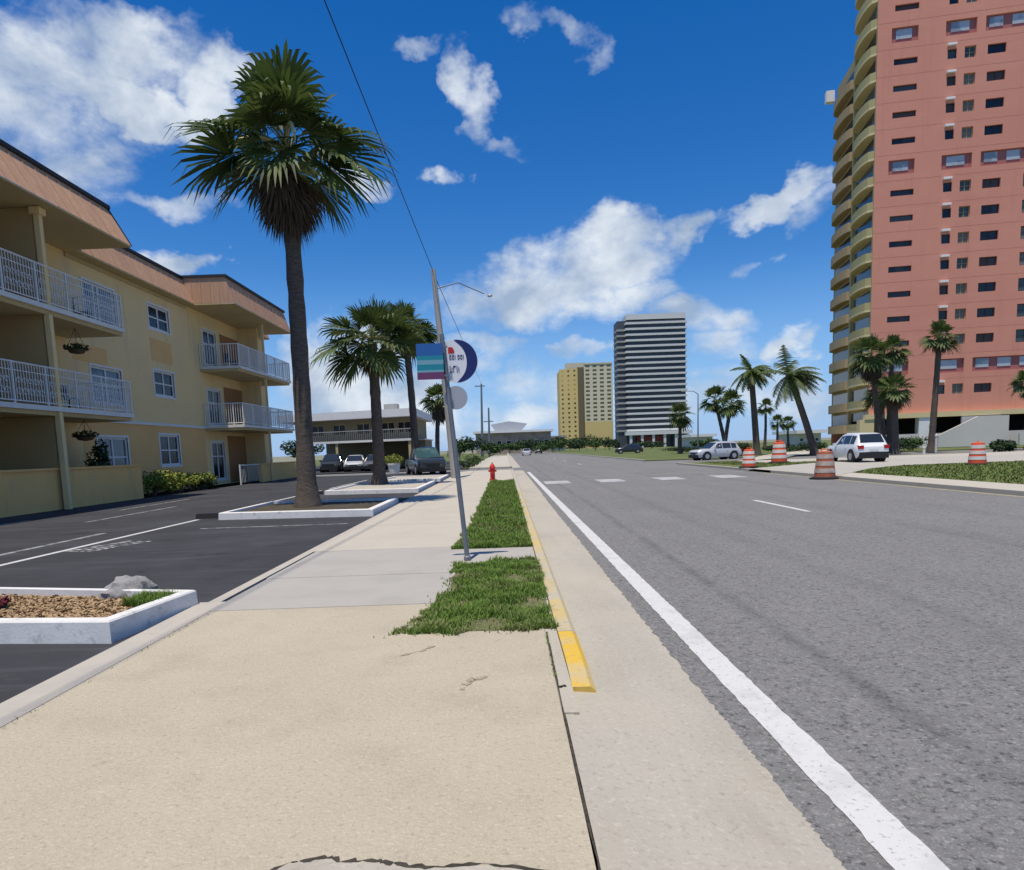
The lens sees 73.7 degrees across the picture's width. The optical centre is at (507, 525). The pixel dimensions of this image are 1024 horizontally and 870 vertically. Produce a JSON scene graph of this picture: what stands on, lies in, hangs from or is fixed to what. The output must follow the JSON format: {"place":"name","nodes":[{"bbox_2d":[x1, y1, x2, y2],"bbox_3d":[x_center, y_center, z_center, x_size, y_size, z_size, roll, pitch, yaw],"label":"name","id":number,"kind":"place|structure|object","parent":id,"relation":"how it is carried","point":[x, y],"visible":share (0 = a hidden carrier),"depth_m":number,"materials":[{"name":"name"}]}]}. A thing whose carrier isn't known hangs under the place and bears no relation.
{"place":"outdoors","nodes":[
{"label":"outdoors","id":0,"kind":"place"},
{"bbox_2d":[0,604,595,869],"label":"sidewalk","id":1,"kind":"structure","parent":0,"point":[265,739],"depth_m":3.45,"materials":[{"name":"beige concrete"}]},
{"bbox_2d":[277,859,520,869],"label":"pavement patch","id":2,"kind":"object","parent":1,"relation":"on","point":[325,864],"visible":1,"depth_m":2.49,"materials":[{"name":"concrete"}]},
{"bbox_2d":[270,855,543,869],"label":"pavement crack","id":3,"kind":"object","parent":1,"relation":"on","point":[389,863],"visible":1,"depth_m":2.49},
{"bbox_2d":[546,632,600,869],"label":"pavement seam","id":4,"kind":"object","parent":1,"relation":"on","point":[577,774],"visible":1,"depth_m":3.22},
{"bbox_2d":[210,572,546,611],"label":"sidewalk","id":5,"kind":"structure","parent":0,"point":[342,591],"depth_m":7.48,"materials":[{"name":"grey concrete"}]},
{"bbox_2d":[267,547,534,578],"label":"sidewalk","id":6,"kind":"structure","parent":0,"point":[377,562],"depth_m":9.52,"materials":[{"name":"grey concrete"}]},
{"bbox_2d":[416,334,477,560],"bbox_3d":[-0.760,-1.019,9.165,0.797,3.033,0.122,-2,6,0],"label":"sign post","id":7,"kind":"object","parent":6,"relation":"on","point":[454,361],"visible":1,"depth_m":9.08,"materials":[{"name":"metal"}]},
{"bbox_2d":[315,453,492,465],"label":"lawn","id":8,"kind":"structure","parent":0,"point":[317,462],"depth_m":160.22,"materials":[{"name":"green plant"}]},
{"bbox_2d":[280,440,324,457],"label":"tree","id":9,"kind":"object","parent":8,"relation":"on","point":[290,449],"visible":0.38,"depth_m":109.54,"materials":[{"name":"green plant"}]},
{"bbox_2d":[387,474,448,481],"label":"parking island","id":10,"kind":"structure","parent":0,"point":[438,478],"depth_m":37.37,"materials":[{"name":"white paint"}]},
{"bbox_2d":[316,468,521,476],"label":"side street","id":11,"kind":"structure","parent":0,"point":[515,469],"depth_m":54.29,"materials":[{"name":"grey asphalt"}]},
{"bbox_2d":[384,454,403,472],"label":"flower tub","id":12,"kind":"object","parent":11,"relation":"on","point":[393,466],"visible":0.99,"depth_m":51.47,"materials":[{"name":"white paint"}]},
{"bbox_2d":[362,507,476,525],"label":"sidewalk","id":13,"kind":"structure","parent":0,"point":[420,516],"depth_m":15.77,"materials":[{"name":"concrete"}]},
{"bbox_2d":[314,522,527,551],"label":"sidewalk","id":14,"kind":"structure","parent":0,"point":[400,536],"depth_m":12.12,"materials":[{"name":"concrete"}]},
{"bbox_2d":[0,0,858,456],"label":"sky","id":15,"kind":"structure","parent":0,"point":[581,166],"materials":[{"name":"blue"}]},
{"bbox_2d":[392,498,480,509],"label":"sidewalk","id":16,"kind":"structure","parent":0,"point":[436,504],"depth_m":19.40,"materials":[{"name":"concrete"}]},
{"bbox_2d":[411,491,483,499],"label":"sidewalk","id":17,"kind":"structure","parent":0,"point":[450,495],"depth_m":23.00,"materials":[{"name":"concrete"}]},
{"bbox_2d":[424,485,486,492],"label":"sidewalk","id":18,"kind":"structure","parent":0,"point":[454,488],"depth_m":26.59,"materials":[{"name":"concrete"}]},
{"bbox_2d":[450,475,512,478],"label":"sidewalk","id":19,"kind":"structure","parent":0,"point":[475,477],"depth_m":37.31,"materials":[{"name":"concrete"}]},
{"bbox_2d":[431,269,491,477],"bbox_3d":[-2.324,-8.239,37.085,3.289,11.285,1.086,-2,6,0],"label":"utility pole","id":20,"kind":"object","parent":19,"relation":"on","point":[439,327],"visible":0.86,"depth_m":36.92,"materials":[{"name":"grey metal"}]},
{"bbox_2d":[324,0,432,270],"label":"overhead wire","id":21,"kind":"object","parent":20,"relation":"attached to","point":[372,120],"visible":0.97,"depth_m":21.93,"materials":[{"name":"grey metal"}]},
{"bbox_2d":[469,456,509,468],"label":"sidewalk","id":22,"kind":"structure","parent":0,"point":[500,461],"depth_m":72.47,"materials":[{"name":"concrete"}]},
{"bbox_2d":[473,421,552,453],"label":"pavilion","id":23,"kind":"structure","parent":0,"point":[510,432],"depth_m":228.20,"materials":[{"name":"white paint"}]},
{"bbox_2d":[144,437,1022,869],"bbox_3d":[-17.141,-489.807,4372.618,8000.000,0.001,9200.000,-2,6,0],"label":"ground","id":24,"kind":"structure","parent":0,"point":[288,459],"depth_m":64.03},
{"bbox_2d":[83,438,110,466],"bbox_3d":[-16.391,-2.235,27.364,0.969,2.560,0.955,1,7,24],"label":"potted plant","id":25,"kind":"object","parent":24,"relation":"on","point":[99,453],"visible":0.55,"depth_m":27.21,"materials":[{"name":"green plant"}]},
{"bbox_2d":[142,468,178,495],"bbox_3d":[-16.047,-1.915,30.498,1.589,1.272,3.076,-1,7,12],"label":"bush","id":26,"kind":"object","parent":24,"relation":"on","point":[157,481],"visible":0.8,"depth_m":30.69,"materials":[{"name":"green plant"}]},
{"bbox_2d":[146,472,201,493],"bbox_3d":[-16.133,-2.071,32.906,2.115,1.059,3.824,-2,6,0],"label":"bush","id":27,"kind":"object","parent":24,"relation":"on","point":[181,482],"visible":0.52,"depth_m":32.41,"materials":[{"name":"green plant"}]},
{"bbox_2d":[174,470,217,490],"bbox_3d":[-16.040,-2.308,34.777,1.882,1.102,3.120,-2,6,0],"label":"bush","id":28,"kind":"object","parent":24,"relation":"on","point":[213,477],"visible":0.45,"depth_m":34.87,"materials":[{"name":"green plant"}]},
{"bbox_2d":[0,472,450,702],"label":"car park","id":29,"kind":"structure","parent":24,"relation":"on","point":[209,565],"depth_m":12.55,"materials":[{"name":"grey asphalt"}]},
{"bbox_2d":[0,464,143,517],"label":"garden wall","id":30,"kind":"structure","parent":29,"relation":"on","point":[26,491],"depth_m":24.06,"materials":[{"name":"paint"}]},
{"bbox_2d":[0,587,197,643],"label":"planter","id":31,"kind":"object","parent":29,"relation":"on","point":[112,628],"visible":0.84,"depth_m":6.00,"materials":[{"name":"white paint"}]},
{"bbox_2d":[0,594,135,617],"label":"wood chips","id":32,"kind":"object","parent":31,"relation":"on","point":[74,609],"visible":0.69,"depth_m":6.74,"materials":[{"name":"brown wood"}]},
{"bbox_2d":[98,588,126,599],"bbox_3d":[-4.166,0.745,7.189,0.327,0.169,0.217,-2,6,0],"label":"rock","id":33,"kind":"object","parent":31,"relation":"in","point":[112,593],"visible":0.6,"depth_m":7.12,"materials":[{"name":"grey stone"}]},
{"bbox_2d":[103,575,157,589],"bbox_3d":[-4.131,0.685,7.431,0.509,0.267,0.329,0,7,16],"label":"rock","id":34,"kind":"object","parent":31,"relation":"in","point":[129,582],"visible":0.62,"depth_m":7.36,"materials":[{"name":"grey stone"}]},
{"bbox_2d":[112,587,177,607],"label":"grass","id":35,"kind":"structure","parent":31,"relation":"on","point":[142,598],"depth_m":6.78,"materials":[{"name":"green plant"}]},
{"bbox_2d":[0,519,200,565],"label":"parking lines","id":36,"kind":"object","parent":29,"relation":"on","point":[90,544],"visible":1,"depth_m":12.94,"materials":[{"name":"white paint"}]},
{"bbox_2d":[0,602,223,727],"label":"kerb strip","id":37,"kind":"object","parent":29,"relation":"on","point":[24,702],"visible":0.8,"depth_m":5.08,"materials":[{"name":"concrete"}]},
{"bbox_2d":[0,139,294,508],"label":"apartment building","id":38,"kind":"structure","parent":29,"relation":"on","point":[150,381],"depth_m":29.76,"materials":[{"name":"beige paint"}]},
{"bbox_2d":[63,328,90,353],"bbox_3d":[-16.024,-6.836,25.328,0.897,0.937,0.921,-2,6,0],"label":"hanging planter","id":39,"kind":"object","parent":38,"relation":"hanging from","point":[77,348],"visible":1,"depth_m":25.19,"materials":[{"name":"brown plant"}]},
{"bbox_2d":[72,420,99,440],"bbox_3d":[-16.022,-3.601,25.883,0.958,0.789,1.017,-2,6,0],"label":"hanging planter","id":40,"kind":"object","parent":38,"relation":"hanging from","point":[87,437],"visible":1,"depth_m":25.76,"materials":[{"name":"brown plant"}]},
{"bbox_2d":[80,276,117,325],"bbox_3d":[-17.690,-9.549,29.499,0.150,1.780,2.480,-2,6,0],"label":"window","id":41,"kind":"structure","parent":38,"relation":"in","point":[92,282],"depth_m":29.52,"materials":[{"name":"white paint"}]},
{"bbox_2d":[88,362,124,407],"bbox_3d":[-17.569,-6.097,29.887,0.150,1.730,2.480,-2,6,0],"label":"window","id":42,"kind":"structure","parent":38,"relation":"in","point":[93,369],"depth_m":29.85,"materials":[{"name":"white glass"}]},
{"bbox_2d":[96,435,130,464],"bbox_3d":[-17.461,-3.019,30.234,0.150,1.930,2.480,-2,6,0],"label":"window","id":43,"kind":"structure","parent":38,"relation":"in","point":[117,448],"depth_m":30.59,"materials":[{"name":"white glass"}]},
{"bbox_2d":[146,301,170,335],"bbox_3d":[-17.721,-10.444,34.555,0.150,1.330,2.230,-2,6,0],"label":"window","id":44,"kind":"structure","parent":38,"relation":"in","point":[157,318],"depth_m":34.58,"materials":[{"name":"glass"}]},
{"bbox_2d":[152,367,176,399],"bbox_3d":[-17.608,-7.216,34.919,0.150,1.430,2.230,-2,6,0],"label":"window","id":45,"kind":"structure","parent":38,"relation":"in","point":[163,383],"depth_m":34.97,"materials":[{"name":"glass"}]},
{"bbox_2d":[158,433,181,466],"bbox_3d":[-17.492,-3.889,35.293,0.150,1.730,2.230,-2,6,0],"label":"window","id":46,"kind":"structure","parent":38,"relation":"in","point":[169,448],"depth_m":35.36,"materials":[{"name":"white glass"}]},
{"bbox_2d":[201,327,218,365],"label":"window","id":47,"kind":"structure","parent":38,"relation":"in","point":[207,337],"depth_m":40.54,"materials":[{"name":"white paint"}]},
{"bbox_2d":[206,387,222,424],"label":"window","id":48,"kind":"structure","parent":38,"relation":"in","point":[212,395],"depth_m":40.98,"materials":[{"name":"white glass"}]},
{"bbox_2d":[210,440,227,480],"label":"window","id":49,"kind":"structure","parent":38,"relation":"in","point":[217,450],"depth_m":41.41,"materials":[{"name":"white glass"}]},
{"bbox_2d":[257,461,296,481],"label":"garden wall","id":50,"kind":"structure","parent":29,"relation":"on","point":[284,470],"depth_m":45.89,"materials":[{"name":"paint"}]},
{"bbox_2d":[219,497,398,519],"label":"parking island","id":51,"kind":"structure","parent":29,"relation":"on","point":[332,508],"depth_m":18.05,"materials":[{"name":"white paint"}]},
{"bbox_2d":[161,38,401,506],"bbox_3d":[-5.903,-6.503,19.044,6.276,12.004,4.714,-2,6,0],"label":"palm tree","id":52,"kind":"object","parent":51,"relation":"on","point":[287,195],"visible":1,"depth_m":18.27,"materials":[{"name":"green plant"}]},
{"bbox_2d":[325,480,435,494],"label":"parking island","id":53,"kind":"structure","parent":29,"relation":"on","point":[396,487],"depth_m":28.06,"materials":[{"name":"white paint"}]},
{"bbox_2d":[309,294,429,484],"bbox_3d":[-6.096,-6.197,31.132,5.361,8.690,4.678,2,8,31],"label":"palm tree","id":54,"kind":"object","parent":53,"relation":"on","point":[383,362],"visible":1,"depth_m":30.77,"materials":[{"name":"green plant"}]},
{"bbox_2d":[368,299,437,474],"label":"palm tree","id":55,"kind":"object","parent":29,"relation":"on","point":[429,336],"visible":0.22,"depth_m":46.05,"materials":[{"name":"green plant"}]},
{"bbox_2d":[405,447,445,474],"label":"pickup truck","id":56,"kind":"object","parent":29,"relation":"on","point":[420,460],"visible":0.89,"depth_m":45.32,"materials":[{"name":"grey paint"}]},
{"bbox_2d":[210,471,462,601],"bbox_3d":[-3.188,-1.469,28.049,0.130,0.120,41.900,-2,6,0],"label":"kerb strip","id":57,"kind":"object","parent":24,"relation":"on","point":[231,594],"visible":0.36,"depth_m":9.49,"materials":[{"name":"concrete"}]},
{"bbox_2d":[296,461,465,474],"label":"car park","id":58,"kind":"structure","parent":24,"relation":"on","point":[371,470],"depth_m":63.04,"materials":[{"name":"grey asphalt"}]},
{"bbox_2d":[319,454,344,472],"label":"parked car","id":59,"kind":"object","parent":58,"relation":"on","point":[331,462],"visible":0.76,"depth_m":61.26,"materials":[{"name":"grey paint"}]},
{"bbox_2d":[343,455,364,471],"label":"parked car","id":60,"kind":"object","parent":58,"relation":"on","point":[352,462],"visible":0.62,"depth_m":60.15,"materials":[{"name":"silver metal"}]},
{"bbox_2d":[280,403,432,466],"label":"motel","id":61,"kind":"structure","parent":58,"relation":"on","point":[345,435],"depth_m":65.51,"materials":[{"name":"brown"}]},
{"bbox_2d":[418,382,445,453],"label":"palm tree","id":62,"kind":"object","parent":58,"relation":"on","point":[436,410],"visible":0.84,"depth_m":82.40,"materials":[{"name":"green plant"}]},
{"bbox_2d":[373,554,558,637],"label":"grass","id":63,"kind":"structure","parent":24,"relation":"on","point":[482,593],"depth_m":6.70,"materials":[{"name":"green plant"}]},
{"bbox_2d":[544,600,579,735],"bbox_3d":[0.357,0.981,5.334,0.095,0.160,2.900,-2,6,0],"label":"kerb backing","id":64,"kind":"object","parent":24,"relation":"on","point":[569,702],"visible":0.5,"depth_m":4.50,"materials":[{"name":"concrete"}]},
{"bbox_2d":[557,362,613,448],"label":"yellow tower","id":65,"kind":"structure","parent":24,"relation":"on","point":[585,397],"depth_m":415.82,"materials":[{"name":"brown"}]},
{"bbox_2d":[771,470,1023,495],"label":"kerb","id":66,"kind":"structure","parent":24,"relation":"on","point":[973,488],"depth_m":20.84,"materials":[{"name":"concrete"}]},
{"bbox_2d":[510,452,1023,869],"bbox_3d":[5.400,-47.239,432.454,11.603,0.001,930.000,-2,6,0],"label":"road","id":67,"kind":"structure","parent":0,"point":[869,637],"depth_m":6.32,"materials":[{"name":"grey asphalt"}]},
{"bbox_2d":[514,470,845,869],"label":"gutter","id":68,"kind":"object","parent":67,"relation":"on","point":[674,774],"visible":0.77,"depth_m":3.37,"materials":[{"name":"concrete"}]},
{"bbox_2d":[517,489,575,633],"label":"kerb","id":69,"kind":"structure","parent":68,"relation":"on","point":[559,611],"depth_m":7.54,"materials":[{"name":"yellow paint"}]},
{"bbox_2d":[558,631,595,692],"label":"kerb","id":70,"kind":"structure","parent":68,"relation":"on","point":[580,676],"depth_m":4.74,"materials":[{"name":"yellow paint"}]},
{"bbox_2d":[542,494,865,869],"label":"road edge","id":71,"kind":"object","parent":67,"relation":"on","point":[833,842],"visible":1,"depth_m":3.65,"materials":[{"name":"concrete"}]},
{"bbox_2d":[676,463,752,470],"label":"kerb","id":72,"kind":"structure","parent":67,"relation":"on","point":[725,467],"depth_m":41.50,"materials":[{"name":"concrete"}]},
{"bbox_2d":[739,447,758,467],"bbox_3d":[13.228,-3.725,37.471,1.002,1.096,1.054,-5,7,-24],"label":"traffic barrel","id":73,"kind":"object","parent":72,"relation":"on","point":[748,461],"visible":1,"depth_m":37.20,"materials":[{"name":"orange plastic"}]},
{"bbox_2d":[527,472,949,869],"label":"road markings","id":74,"kind":"object","parent":67,"relation":"on","point":[893,841],"visible":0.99,"depth_m":3.59,"materials":[{"name":"white paint"}]},
{"bbox_2d":[809,449,838,479],"bbox_3d":[12.423,-2.412,26.747,1.140,1.186,1.084,-2,6,0],"label":"traffic barrel","id":75,"kind":"object","parent":67,"relation":"on","point":[824,469],"visible":1,"depth_m":26.46,"materials":[{"name":"orange plastic"}]},
{"bbox_2d":[740,448,826,460],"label":"path","id":76,"kind":"structure","parent":0,"point":[794,453],"depth_m":65.50,"materials":[{"name":"concrete"}]},
{"bbox_2d":[825,0,1023,447],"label":"apartment tower","id":77,"kind":"structure","parent":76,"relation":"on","point":[928,181],"depth_m":73.88,"materials":[{"name":"pink paint"}]},
{"bbox_2d":[551,440,1023,460],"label":"lawn","id":78,"kind":"structure","parent":0,"point":[650,453],"depth_m":106.07,"materials":[{"name":"green plant"}]},
{"bbox_2d":[615,444,642,453],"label":"parked car","id":79,"kind":"object","parent":78,"relation":"on","point":[636,448],"visible":0.97,"depth_m":116.48,"materials":[{"name":"grey paint"}]},
{"bbox_2d":[613,312,692,447],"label":"striped tower","id":80,"kind":"structure","parent":78,"relation":"on","point":[650,367],"depth_m":285.60,"materials":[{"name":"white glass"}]},
{"bbox_2d":[667,402,694,453],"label":"palm tree","id":81,"kind":"object","parent":78,"relation":"on","point":[681,422],"visible":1,"depth_m":93.57,"materials":[{"name":"green plant"}]},
{"bbox_2d":[682,433,716,447],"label":"beach house","id":82,"kind":"structure","parent":78,"relation":"on","point":[687,439],"depth_m":178.86,"materials":[{"name":"white paint"}]},
{"bbox_2d":[699,385,730,440],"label":"palm tree","id":83,"kind":"object","parent":78,"relation":"on","point":[713,391],"visible":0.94,"depth_m":86.63,"materials":[{"name":"green plant"}]},
{"bbox_2d":[718,388,745,440],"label":"palm tree","id":84,"kind":"object","parent":78,"relation":"on","point":[731,410],"visible":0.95,"depth_m":82.49,"materials":[{"name":"green plant"}]},
{"bbox_2d":[730,354,775,454],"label":"palm tree","id":85,"kind":"object","parent":78,"relation":"on","point":[749,377],"visible":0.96,"depth_m":68.87,"materials":[{"name":"green plant"}]},
{"bbox_2d":[757,398,774,447],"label":"palm tree","id":86,"kind":"object","parent":78,"relation":"on","point":[766,409],"visible":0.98,"depth_m":118.63,"materials":[{"name":"green plant"}]},
{"bbox_2d":[768,414,786,441],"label":"palm tree","id":87,"kind":"object","parent":78,"relation":"on","point":[777,418],"visible":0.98,"depth_m":138.46,"materials":[{"name":"green plant"}]},
{"bbox_2d":[772,429,826,445],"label":"beach house","id":88,"kind":"structure","parent":78,"relation":"on","point":[796,437],"depth_m":149.27,"materials":[{"name":"white paint"}]},
{"bbox_2d":[646,448,1023,463],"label":"side street","id":89,"kind":"structure","parent":0,"point":[808,456],"depth_m":58.66,"materials":[{"name":"grey asphalt"}]},
{"bbox_2d":[688,441,741,459],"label":"parked car","id":90,"kind":"object","parent":89,"relation":"on","point":[724,450],"visible":0.93,"depth_m":60.05,"materials":[{"name":"silver metal"}]},
{"bbox_2d":[757,345,826,455],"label":"palm tree","id":91,"kind":"object","parent":89,"relation":"on","point":[803,378],"visible":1,"depth_m":60.83,"materials":[{"name":"green plant"}]},
{"bbox_2d":[849,333,893,434],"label":"palm tree","id":92,"kind":"object","parent":89,"relation":"on","point":[871,367],"visible":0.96,"depth_m":58.66,"materials":[{"name":"green plant"}]},
{"bbox_2d":[859,376,898,442],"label":"palm tree","id":93,"kind":"object","parent":89,"relation":"on","point":[869,400],"visible":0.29,"depth_m":61.29,"materials":[{"name":"green plant"}]},
{"bbox_2d":[876,334,912,451],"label":"palm tree","id":94,"kind":"object","parent":89,"relation":"on","point":[894,355],"visible":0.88,"depth_m":61.52,"materials":[{"name":"green plant"}]},
{"bbox_2d":[874,371,917,453],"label":"palm tree","id":95,"kind":"object","parent":89,"relation":"on","point":[895,400],"visible":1,"depth_m":56.19,"materials":[{"name":"green plant"}]},
{"bbox_2d":[916,318,960,451],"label":"palm tree","id":96,"kind":"object","parent":89,"relation":"on","point":[939,345],"visible":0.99,"depth_m":56.84,"materials":[{"name":"green plant"}]},
{"bbox_2d":[1007,370,1023,448],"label":"palm tree","id":97,"kind":"object","parent":89,"relation":"on","point":[1020,376],"visible":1,"depth_m":57.27,"materials":[{"name":"green plant"}]},
{"bbox_2d":[700,451,1023,483],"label":"lawn","id":98,"kind":"structure","parent":0,"point":[944,473],"depth_m":26.79,"materials":[{"name":"green plant"}]},
{"bbox_2d":[768,440,790,463],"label":"traffic barrel","id":99,"kind":"object","parent":98,"relation":"on","point":[779,454],"visible":0.99,"depth_m":42.94,"materials":[{"name":"orange plastic"}]},
{"bbox_2d":[965,441,990,464],"bbox_3d":[22.066,-3.416,32.070,1.043,1.141,1.097,2,8,32],"label":"traffic barrel","id":100,"kind":"object","parent":98,"relation":"on","point":[977,453],"visible":0.98,"depth_m":31.82,"materials":[{"name":"orange plastic"}]},
{"bbox_2d":[752,454,1023,475],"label":"driveway","id":101,"kind":"structure","parent":0,"point":[843,467],"depth_m":36.70,"materials":[{"name":"concrete"}]},
{"bbox_2d":[827,432,889,461],"bbox_3d":[20.899,-4.674,41.017,2.180,1.760,4.470,-2,6,2],"label":"parked car","id":102,"kind":"object","parent":101,"relation":"on","point":[853,447],"visible":0.81,"depth_m":39.20,"materials":[{"name":"white paint"}]},
{"bbox_2d":[755,451,1023,462],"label":"lot paving","id":103,"kind":"structure","parent":0,"point":[925,455],"depth_m":47.93,"materials":[{"name":"concrete"}]},
{"bbox_2d":[899,436,927,449],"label":"hedge","id":104,"kind":"object","parent":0,"point":[919,442],"visible":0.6,"depth_m":67.33,"materials":[{"name":"green plant"}]},
{"bbox_2d":[842,473,1023,489],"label":"sidewalk","id":105,"kind":"structure","parent":0,"point":[964,483],"depth_m":21.49,"materials":[{"name":"concrete"}]},
{"bbox_2d":[989,439,1016,451],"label":"hedge","id":106,"kind":"object","parent":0,"point":[999,445],"visible":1,"depth_m":51.53,"materials":[{"name":"green plant"}]},
{"label":"verge","id":107,"kind":"structure","parent":0,"visible":0},
{"bbox_2d":[450,478,533,548],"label":"grass","id":108,"kind":"structure","parent":107,"relation":"on","point":[496,523],"depth_m":13.64,"materials":[{"name":"green plant"}]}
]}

